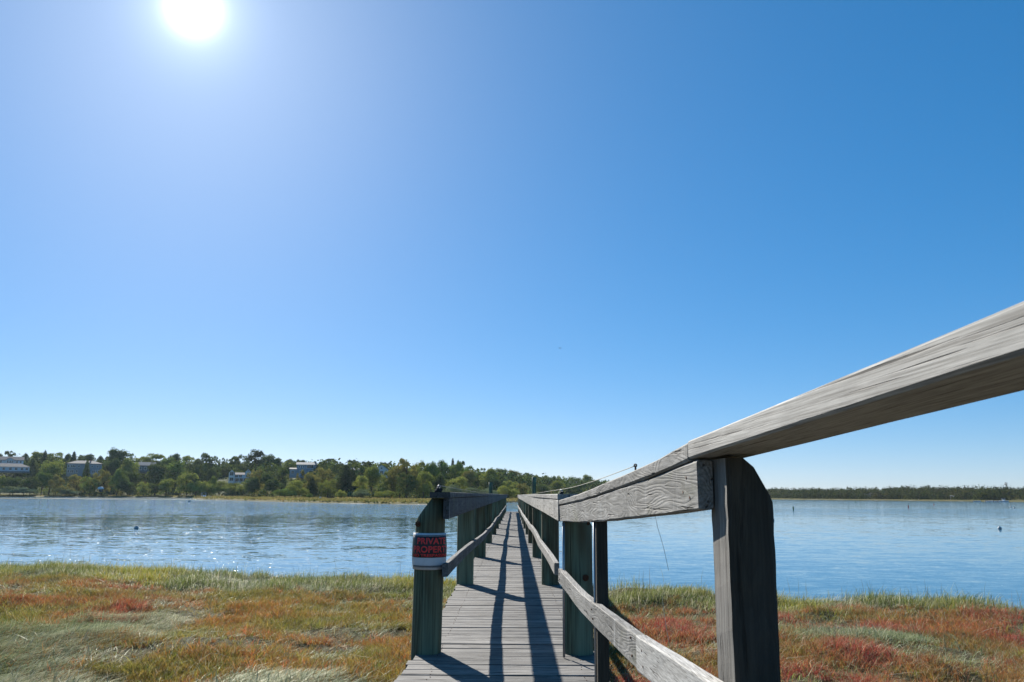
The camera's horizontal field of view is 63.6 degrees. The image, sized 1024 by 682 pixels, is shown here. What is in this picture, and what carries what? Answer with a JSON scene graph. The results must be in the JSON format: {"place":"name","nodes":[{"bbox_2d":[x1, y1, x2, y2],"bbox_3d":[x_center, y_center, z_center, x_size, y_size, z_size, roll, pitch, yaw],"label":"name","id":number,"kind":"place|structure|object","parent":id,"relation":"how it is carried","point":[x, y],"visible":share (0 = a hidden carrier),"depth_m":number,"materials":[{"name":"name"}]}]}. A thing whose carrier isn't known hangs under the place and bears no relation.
{"place":"outdoors","nodes":[
{"label":"outdoors","id":0,"kind":"place"},
{"bbox_2d":[0,497,1023,608],"bbox_3d":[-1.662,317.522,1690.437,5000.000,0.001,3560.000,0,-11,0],"label":"water","id":1,"kind":"structure","parent":0,"point":[824,547],"depth_m":37.35,"materials":[{"name":"blue liquid"}]},
{"bbox_2d":[532,477,535,493],"bbox_3d":[1.382,10.929,51.877,0.255,4.660,0.247,0,-11,0],"label":"mooring piling","id":2,"kind":"object","parent":1,"relation":"in","point":[533,485],"visible":0.25,"depth_m":52.11,"materials":[{"name":"grey wood"}]},
{"bbox_2d":[0,566,1023,681],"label":"marsh ground","id":3,"kind":"structure","parent":0,"point":[401,631],"depth_m":9.47,"materials":[{"name":"plant"}]},
{"bbox_2d":[1,572,1008,680],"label":"dead reeds","id":4,"kind":"object","parent":3,"relation":"on","point":[410,614],"visible":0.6,"depth_m":9.93,"materials":[{"name":"brown plant"}]},
{"bbox_2d":[0,560,1023,681],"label":"matted hay","id":5,"kind":"object","parent":3,"relation":"on","point":[849,631],"visible":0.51,"depth_m":9.24,"materials":[{"name":"beige plant"}]},
{"bbox_2d":[0,569,1023,681],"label":"glasswort","id":6,"kind":"object","parent":3,"relation":"on","point":[112,598],"visible":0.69,"depth_m":9.60,"materials":[{"name":"red plant"}]},
{"bbox_2d":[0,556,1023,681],"bbox_3d":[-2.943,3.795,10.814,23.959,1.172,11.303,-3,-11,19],"label":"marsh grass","id":7,"kind":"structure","parent":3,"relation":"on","point":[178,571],"depth_m":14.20,"materials":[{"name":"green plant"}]},
{"bbox_2d":[7,551,1022,608],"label":"grass stalks","id":8,"kind":"object","parent":3,"relation":"on","point":[619,578],"depth_m":13.73,"materials":[{"name":"green"}]},
{"bbox_2d":[394,301,1023,681],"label":"boardwalk","id":9,"kind":"structure","parent":3,"relation":"on","point":[512,611],"depth_m":2.76,"materials":[{"name":"grey wood"}]},
{"bbox_2d":[412,533,446,569],"bbox_3d":[-0.567,1.443,5.668,0.240,0.244,0.118,1,-11,-5],"label":"warning sign","id":10,"kind":"object","parent":9,"relation":"attached to","point":[429,551],"visible":0.98,"depth_m":5.63,"materials":[{"name":"plastic"}]},
{"bbox_2d":[0,473,1023,504],"bbox_3d":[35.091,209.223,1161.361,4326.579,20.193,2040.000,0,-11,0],"label":"shore land","id":11,"kind":"structure","parent":0,"point":[307,501],"depth_m":391.45,"materials":[{"name":"green plant"}]},
{"bbox_2d":[0,486,21,493],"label":"shrub","id":12,"kind":"object","parent":11,"relation":"on","point":[7,490],"visible":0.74,"depth_m":394.67,"materials":[{"name":"green plant"}]},
{"bbox_2d":[0,456,24,463],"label":"house","id":13,"kind":"structure","parent":11,"relation":"on","point":[14,460],"depth_m":488.08,"materials":[{"name":"concrete"}]},
{"bbox_2d":[1,476,25,493],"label":"tree","id":14,"kind":"object","parent":11,"relation":"on","point":[11,481],"visible":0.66,"depth_m":406.95,"materials":[{"name":"green plant"}]},
{"bbox_2d":[0,463,29,472],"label":"house","id":15,"kind":"structure","parent":11,"relation":"on","point":[12,468],"depth_m":449.83,"materials":[{"name":"concrete"}]},
{"bbox_2d":[10,487,38,495],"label":"shrub","id":16,"kind":"object","parent":11,"relation":"on","point":[23,490],"visible":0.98,"depth_m":394.89,"materials":[{"name":"green plant"}]},
{"bbox_2d":[17,476,42,494],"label":"tree","id":17,"kind":"object","parent":11,"relation":"on","point":[32,480],"visible":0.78,"depth_m":404.80,"materials":[{"name":"green plant"}]},
{"bbox_2d":[22,458,37,478],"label":"tree","id":18,"kind":"object","parent":11,"relation":"on","point":[33,469],"visible":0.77,"depth_m":483.02,"materials":[{"name":"green plant"}]},
{"bbox_2d":[31,451,43,459],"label":"tree","id":19,"kind":"object","parent":11,"relation":"on","point":[35,454],"visible":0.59,"depth_m":528.24,"materials":[{"name":"green plant"}]},
{"bbox_2d":[35,471,53,493],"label":"tree","id":20,"kind":"object","parent":11,"relation":"on","point":[44,478],"visible":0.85,"depth_m":417.89,"materials":[{"name":"green plant"}]},
{"bbox_2d":[36,459,64,494],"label":"tree","id":21,"kind":"object","parent":11,"relation":"on","point":[53,468],"visible":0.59,"depth_m":433.37,"materials":[{"name":"green plant"}]},
{"bbox_2d":[40,452,63,460],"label":"tree","id":22,"kind":"object","parent":11,"relation":"on","point":[60,455],"visible":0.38,"depth_m":529.04,"materials":[{"name":"green plant"}]},
{"bbox_2d":[48,474,64,494],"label":"tree","id":23,"kind":"object","parent":11,"relation":"on","point":[53,485],"visible":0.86,"depth_m":404.82,"materials":[{"name":"green plant"}]},
{"bbox_2d":[53,486,76,494],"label":"shrub","id":24,"kind":"object","parent":11,"relation":"on","point":[59,488],"visible":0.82,"depth_m":394.95,"materials":[{"name":"green plant"}]},
{"bbox_2d":[58,489,80,495],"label":"shrub","id":25,"kind":"object","parent":11,"relation":"on","point":[69,491],"visible":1,"depth_m":392.96,"materials":[{"name":"green plant"}]},
{"bbox_2d":[66,474,86,492],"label":"tree","id":26,"kind":"object","parent":11,"relation":"on","point":[73,478],"visible":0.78,"depth_m":410.31,"materials":[{"name":"green plant"}]},
{"bbox_2d":[66,459,101,476],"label":"house","id":27,"kind":"structure","parent":11,"relation":"on","point":[75,467],"depth_m":452.16,"materials":[{"name":"blue"}]},
{"bbox_2d":[81,460,90,493],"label":"conifer","id":28,"kind":"object","parent":11,"relation":"on","point":[86,471],"visible":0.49,"depth_m":437.04,"materials":[{"name":"green plant"}]},
{"bbox_2d":[79,454,94,460],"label":"tree","id":29,"kind":"object","parent":11,"relation":"on","point":[87,457],"visible":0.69,"depth_m":513.87,"materials":[{"name":"green plant"}]},
{"bbox_2d":[78,476,101,494],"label":"tree","id":30,"kind":"object","parent":11,"relation":"on","point":[88,488],"visible":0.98,"depth_m":399.85,"materials":[{"name":"green plant"}]},
{"bbox_2d":[92,469,113,494],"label":"tree","id":31,"kind":"object","parent":11,"relation":"on","point":[104,480],"visible":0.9,"depth_m":404.71,"materials":[{"name":"green plant"}]},
{"bbox_2d":[102,458,121,475],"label":"tree","id":32,"kind":"object","parent":11,"relation":"on","point":[112,466],"visible":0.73,"depth_m":463.11,"materials":[{"name":"green plant"}]},
{"bbox_2d":[108,469,129,494],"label":"tree","id":33,"kind":"object","parent":11,"relation":"on","point":[117,477],"visible":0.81,"depth_m":400.80,"materials":[{"name":"green plant"}]},
{"bbox_2d":[107,447,131,464],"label":"tree","id":34,"kind":"object","parent":11,"relation":"on","point":[119,454],"visible":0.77,"depth_m":483.78,"materials":[{"name":"green plant"}]},
{"bbox_2d":[114,480,135,493],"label":"tree","id":35,"kind":"object","parent":11,"relation":"on","point":[126,486],"visible":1,"depth_m":395.97,"materials":[{"name":"green plant"}]},
{"bbox_2d":[117,457,139,493],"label":"tree","id":36,"kind":"object","parent":11,"relation":"on","point":[130,465],"visible":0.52,"depth_m":441.19,"materials":[{"name":"green plant"}]},
{"bbox_2d":[122,470,142,494],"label":"tree","id":37,"kind":"object","parent":11,"relation":"on","point":[132,476],"visible":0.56,"depth_m":425.18,"materials":[{"name":"green plant"}]},
{"bbox_2d":[136,481,150,494],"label":"shrub","id":38,"kind":"object","parent":11,"relation":"on","point":[142,490],"visible":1,"depth_m":394.48,"materials":[{"name":"green plant"}]},
{"bbox_2d":[137,462,155,473],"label":"house","id":39,"kind":"structure","parent":11,"relation":"on","point":[143,468],"depth_m":464.40,"materials":[{"name":"grey"}]},
{"bbox_2d":[140,453,164,463],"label":"tree","id":40,"kind":"object","parent":11,"relation":"on","point":[155,456],"visible":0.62,"depth_m":512.83,"materials":[{"name":"green plant"}]},
{"bbox_2d":[149,483,162,495],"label":"tree","id":41,"kind":"object","parent":11,"relation":"on","point":[154,488],"visible":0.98,"depth_m":396.54,"materials":[{"name":"green plant"}]},
{"bbox_2d":[145,462,170,494],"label":"tree","id":42,"kind":"object","parent":11,"relation":"on","point":[155,474],"visible":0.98,"depth_m":424.62,"materials":[{"name":"green plant"}]},
{"bbox_2d":[157,478,174,495],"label":"tree","id":43,"kind":"object","parent":11,"relation":"on","point":[165,484],"visible":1,"depth_m":397.01,"materials":[{"name":"green plant"}]},
{"bbox_2d":[158,457,174,466],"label":"tree","id":44,"kind":"object","parent":11,"relation":"on","point":[166,461],"visible":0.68,"depth_m":502.44,"materials":[{"name":"green plant"}]},
{"bbox_2d":[164,459,190,488],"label":"tree","id":45,"kind":"object","parent":11,"relation":"on","point":[175,467],"visible":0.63,"depth_m":442.44,"materials":[{"name":"green plant"}]},
{"bbox_2d":[174,471,198,495],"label":"tree","id":46,"kind":"object","parent":11,"relation":"on","point":[186,479],"visible":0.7,"depth_m":397.58,"materials":[{"name":"green plant"}]},
{"bbox_2d":[182,455,196,467],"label":"tree","id":47,"kind":"object","parent":11,"relation":"on","point":[187,458],"visible":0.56,"depth_m":508.30,"materials":[{"name":"green plant"}]},
{"bbox_2d":[185,480,201,495],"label":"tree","id":48,"kind":"object","parent":11,"relation":"on","point":[191,487],"visible":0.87,"depth_m":391.58,"materials":[{"name":"green plant"}]},
{"bbox_2d":[187,462,209,484],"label":"tree","id":49,"kind":"object","parent":11,"relation":"on","point":[198,471],"visible":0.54,"depth_m":443.27,"materials":[{"name":"green plant"}]},
{"bbox_2d":[194,453,217,469],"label":"tree","id":50,"kind":"object","parent":11,"relation":"on","point":[206,460],"visible":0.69,"depth_m":492.62,"materials":[{"name":"green plant"}]},
{"bbox_2d":[194,481,217,495],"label":"shrub","id":51,"kind":"object","parent":11,"relation":"on","point":[204,487],"visible":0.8,"depth_m":390.61,"materials":[{"name":"green plant"}]},
{"bbox_2d":[205,466,221,479],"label":"tree","id":52,"kind":"object","parent":11,"relation":"on","point":[210,472],"visible":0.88,"depth_m":432.89,"materials":[{"name":"green plant"}]},
{"bbox_2d":[208,480,228,495],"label":"shrub","id":53,"kind":"object","parent":11,"relation":"on","point":[217,486],"visible":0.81,"depth_m":392.35,"materials":[{"name":"green plant"}]},
{"bbox_2d":[219,483,240,492],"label":"shrub","id":54,"kind":"object","parent":11,"relation":"on","point":[232,486],"visible":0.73,"depth_m":389.78,"materials":[{"name":"green plant"}]},
{"bbox_2d":[228,469,251,483],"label":"house","id":55,"kind":"structure","parent":11,"relation":"on","point":[235,477],"depth_m":405.98,"materials":[{"name":"concrete"}]},
{"bbox_2d":[231,454,249,465],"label":"tree","id":56,"kind":"object","parent":11,"relation":"on","point":[237,458],"visible":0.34,"depth_m":488.04,"materials":[{"name":"green plant"}]},
{"bbox_2d":[236,482,246,492],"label":"shrub","id":57,"kind":"object","parent":11,"relation":"on","point":[240,488],"visible":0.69,"depth_m":384.60,"materials":[{"name":"green plant"}]},
{"bbox_2d":[245,477,260,495],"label":"tree","id":58,"kind":"object","parent":11,"relation":"on","point":[252,486],"visible":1,"depth_m":353.08,"materials":[{"name":"green plant"}]},
{"bbox_2d":[245,449,263,470],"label":"tree","id":59,"kind":"object","parent":11,"relation":"on","point":[252,457],"visible":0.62,"depth_m":463.52,"materials":[{"name":"green plant"}]},
{"bbox_2d":[246,468,264,495],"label":"tree","id":60,"kind":"object","parent":11,"relation":"on","point":[258,474],"visible":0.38,"depth_m":366.10,"materials":[{"name":"green plant"}]},
{"bbox_2d":[1,494,517,502],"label":"spit grass","id":61,"kind":"structure","parent":11,"relation":"on","point":[367,499],"depth_m":246.88,"materials":[{"name":"green plant"}]},
{"bbox_2d":[258,454,275,468],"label":"tree","id":62,"kind":"object","parent":11,"relation":"on","point":[268,458],"visible":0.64,"depth_m":457.99,"materials":[{"name":"green plant"}]},
{"bbox_2d":[260,471,275,491],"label":"tree","id":63,"kind":"object","parent":11,"relation":"on","point":[268,476],"visible":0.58,"depth_m":361.57,"materials":[{"name":"green plant"}]},
{"bbox_2d":[264,478,283,494],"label":"tree","id":64,"kind":"object","parent":11,"relation":"on","point":[270,483],"visible":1,"depth_m":349.31,"materials":[{"name":"green plant"}]},
{"bbox_2d":[269,457,283,467],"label":"tree","id":65,"kind":"object","parent":11,"relation":"on","point":[276,461],"visible":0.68,"depth_m":453.68,"materials":[{"name":"green plant"}]},
{"bbox_2d":[274,467,288,490],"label":"tree","id":66,"kind":"object","parent":11,"relation":"on","point":[281,477],"visible":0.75,"depth_m":366.09,"materials":[{"name":"green plant"}]},
{"bbox_2d":[272,488,297,496],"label":"shrub","id":67,"kind":"object","parent":11,"relation":"on","point":[286,493],"visible":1,"depth_m":281.45,"materials":[{"name":"green plant"}]},
{"bbox_2d":[287,479,303,489],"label":"shrub","id":68,"kind":"object","parent":11,"relation":"on","point":[297,484],"visible":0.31,"depth_m":321.88,"materials":[{"name":"green plant"}]},
{"bbox_2d":[284,484,309,496],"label":"shrub","id":69,"kind":"object","parent":11,"relation":"on","point":[300,491],"visible":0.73,"depth_m":285.83,"materials":[{"name":"green plant"}]},
{"bbox_2d":[289,461,316,477],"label":"house","id":70,"kind":"structure","parent":11,"relation":"on","point":[306,467],"depth_m":396.24,"materials":[{"name":"blue"}]},
{"bbox_2d":[0,454,608,489],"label":"ridge wood","id":71,"kind":"object","parent":11,"relation":"on","point":[335,467],"visible":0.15,"depth_m":447.02,"materials":[{"name":"green plant"}]},
{"bbox_2d":[26,467,590,497],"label":"undergrowth","id":72,"kind":"object","parent":11,"relation":"on","point":[377,488],"visible":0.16,"depth_m":391.04,"materials":[{"name":"green plant"}]},
{"bbox_2d":[302,477,319,496],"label":"conifer","id":73,"kind":"object","parent":11,"relation":"on","point":[313,489],"visible":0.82,"depth_m":299.50,"materials":[{"name":"green plant"}]},
{"bbox_2d":[302,472,320,487],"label":"tree","id":74,"kind":"object","parent":11,"relation":"on","point":[308,475],"visible":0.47,"depth_m":312.61,"materials":[{"name":"green plant"}]},
{"bbox_2d":[312,466,335,488],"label":"tree","id":75,"kind":"object","parent":11,"relation":"on","point":[327,475],"visible":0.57,"depth_m":339.22,"materials":[{"name":"green plant"}]},
{"bbox_2d":[317,480,337,495],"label":"tree","id":76,"kind":"object","parent":11,"relation":"on","point":[327,490],"visible":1,"depth_m":303.88,"materials":[{"name":"green plant"}]},
{"bbox_2d":[334,464,355,494],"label":"conifer","id":77,"kind":"object","parent":11,"relation":"on","point":[346,481],"visible":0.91,"depth_m":306.35,"materials":[{"name":"green plant"}]},
{"bbox_2d":[351,475,368,496],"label":"tree","id":78,"kind":"object","parent":11,"relation":"on","point":[362,480],"visible":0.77,"depth_m":286.73,"materials":[{"name":"green plant"}]},
{"bbox_2d":[352,489,371,497],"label":"shrub","id":79,"kind":"object","parent":11,"relation":"on","point":[362,493],"visible":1,"depth_m":266.73,"materials":[{"name":"green plant"}]},
{"bbox_2d":[363,465,383,493],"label":"tree","id":80,"kind":"object","parent":11,"relation":"on","point":[374,474],"visible":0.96,"depth_m":294.63,"materials":[{"name":"green plant"}]},
{"bbox_2d":[378,465,387,477],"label":"house","id":81,"kind":"structure","parent":11,"relation":"on","point":[382,469],"depth_m":347.90,"materials":[{"name":"metal"}]},
{"bbox_2d":[374,490,395,497],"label":"shrub","id":82,"kind":"object","parent":11,"relation":"on","point":[388,493],"visible":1,"depth_m":262.77,"materials":[{"name":"green plant"}]},
{"bbox_2d":[380,470,398,497],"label":"tree","id":83,"kind":"object","parent":11,"relation":"on","point":[384,486],"visible":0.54,"depth_m":286.54,"materials":[{"name":"green plant"}]},
{"bbox_2d":[385,463,409,496],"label":"tree","id":84,"kind":"object","parent":11,"relation":"on","point":[398,469],"visible":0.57,"depth_m":284.68,"materials":[{"name":"green plant"}]},
{"bbox_2d":[395,472,417,497],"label":"tree","id":85,"kind":"object","parent":11,"relation":"on","point":[410,486],"visible":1,"depth_m":266.90,"materials":[{"name":"green plant"}]},
{"bbox_2d":[394,458,418,496],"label":"tree","id":86,"kind":"object","parent":11,"relation":"on","point":[414,472],"visible":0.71,"depth_m":279.81,"materials":[{"name":"green plant"}]},
{"bbox_2d":[408,461,428,496],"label":"tree","id":87,"kind":"object","parent":11,"relation":"on","point":[421,464],"visible":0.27,"depth_m":287.76,"materials":[{"name":"green plant"}]},
{"bbox_2d":[414,471,433,497],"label":"tree","id":88,"kind":"object","parent":11,"relation":"on","point":[422,481],"visible":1,"depth_m":270.12,"materials":[{"name":"green plant"}]},
{"bbox_2d":[423,461,440,488],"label":"tree","id":89,"kind":"object","parent":11,"relation":"on","point":[431,468],"visible":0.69,"depth_m":290.20,"materials":[{"name":"green plant"}]},
{"bbox_2d":[429,474,446,489],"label":"tree","id":90,"kind":"object","parent":11,"relation":"on","point":[438,480],"visible":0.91,"depth_m":276.81,"materials":[{"name":"green plant"}]},
{"bbox_2d":[435,459,451,479],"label":"tree","id":91,"kind":"object","parent":11,"relation":"on","point":[443,468],"visible":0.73,"depth_m":345.21,"materials":[{"name":"green plant"}]},
{"bbox_2d":[442,484,461,492],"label":"shrub","id":92,"kind":"object","parent":11,"relation":"on","point":[451,489],"visible":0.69,"depth_m":292.99,"materials":[{"name":"green plant"}]},
{"bbox_2d":[448,462,462,480],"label":"tree","id":93,"kind":"object","parent":11,"relation":"on","point":[456,467],"visible":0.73,"depth_m":354.16,"materials":[{"name":"green plant"}]},
{"bbox_2d":[444,476,468,490],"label":"tree","id":94,"kind":"object","parent":11,"relation":"on","point":[460,481],"visible":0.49,"depth_m":304.85,"materials":[{"name":"green plant"}]},
{"bbox_2d":[456,465,477,485],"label":"tree","id":95,"kind":"object","parent":11,"relation":"on","point":[466,468],"visible":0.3,"depth_m":344.98,"materials":[{"name":"green plant"}]},
{"bbox_2d":[461,470,477,486],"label":"tree","id":96,"kind":"object","parent":11,"relation":"on","point":[469,476],"visible":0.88,"depth_m":328.99,"materials":[{"name":"green plant"}]},
{"bbox_2d":[459,487,479,492],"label":"shrub","id":97,"kind":"object","parent":11,"relation":"on","point":[475,490],"visible":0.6,"depth_m":293.84,"materials":[{"name":"green plant"}]},
{"bbox_2d":[478,467,499,480],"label":"tree","id":98,"kind":"object","parent":11,"relation":"on","point":[490,471],"visible":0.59,"depth_m":343.48,"materials":[{"name":"green plant"}]},
{"bbox_2d":[479,474,502,489],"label":"tree","id":99,"kind":"object","parent":11,"relation":"on","point":[494,480],"visible":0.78,"depth_m":329.09,"materials":[{"name":"green plant"}]},
{"bbox_2d":[496,485,519,497],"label":"shrub","id":100,"kind":"object","parent":11,"relation":"on","point":[503,489],"visible":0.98,"depth_m":313.25,"materials":[{"name":"green plant"}]},
{"bbox_2d":[499,480,518,494],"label":"tree","id":101,"kind":"object","parent":11,"relation":"on","point":[512,485],"visible":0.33,"depth_m":338.89,"materials":[{"name":"green plant"}]},
{"bbox_2d":[516,483,530,495],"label":"tree","id":102,"kind":"object","parent":11,"relation":"on","point":[522,486],"visible":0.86,"depth_m":352.78,"materials":[{"name":"green plant"}]},
{"bbox_2d":[536,484,549,493],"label":"tree","id":103,"kind":"object","parent":11,"relation":"on","point":[542,489],"visible":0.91,"depth_m":372.77,"materials":[{"name":"green plant"}]},
{"bbox_2d":[550,480,565,488],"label":"tree","id":104,"kind":"object","parent":11,"relation":"on","point":[559,484],"visible":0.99,"depth_m":422.13,"materials":[{"name":"green plant"}]},
{"bbox_2d":[564,483,583,493],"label":"tree","id":105,"kind":"object","parent":11,"relation":"on","point":[573,490],"visible":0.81,"depth_m":412.69,"materials":[{"name":"green plant"}]},
{"bbox_2d":[589,482,1023,499],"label":"wood","id":106,"kind":"object","parent":11,"relation":"on","point":[927,492],"visible":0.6,"depth_m":530.01,"materials":[{"name":"green plant"}]},
{"bbox_2d":[0,0,1023,490],"label":"sky","id":107,"kind":"structure","parent":0,"point":[598,239],"materials":[{"name":"blue"}]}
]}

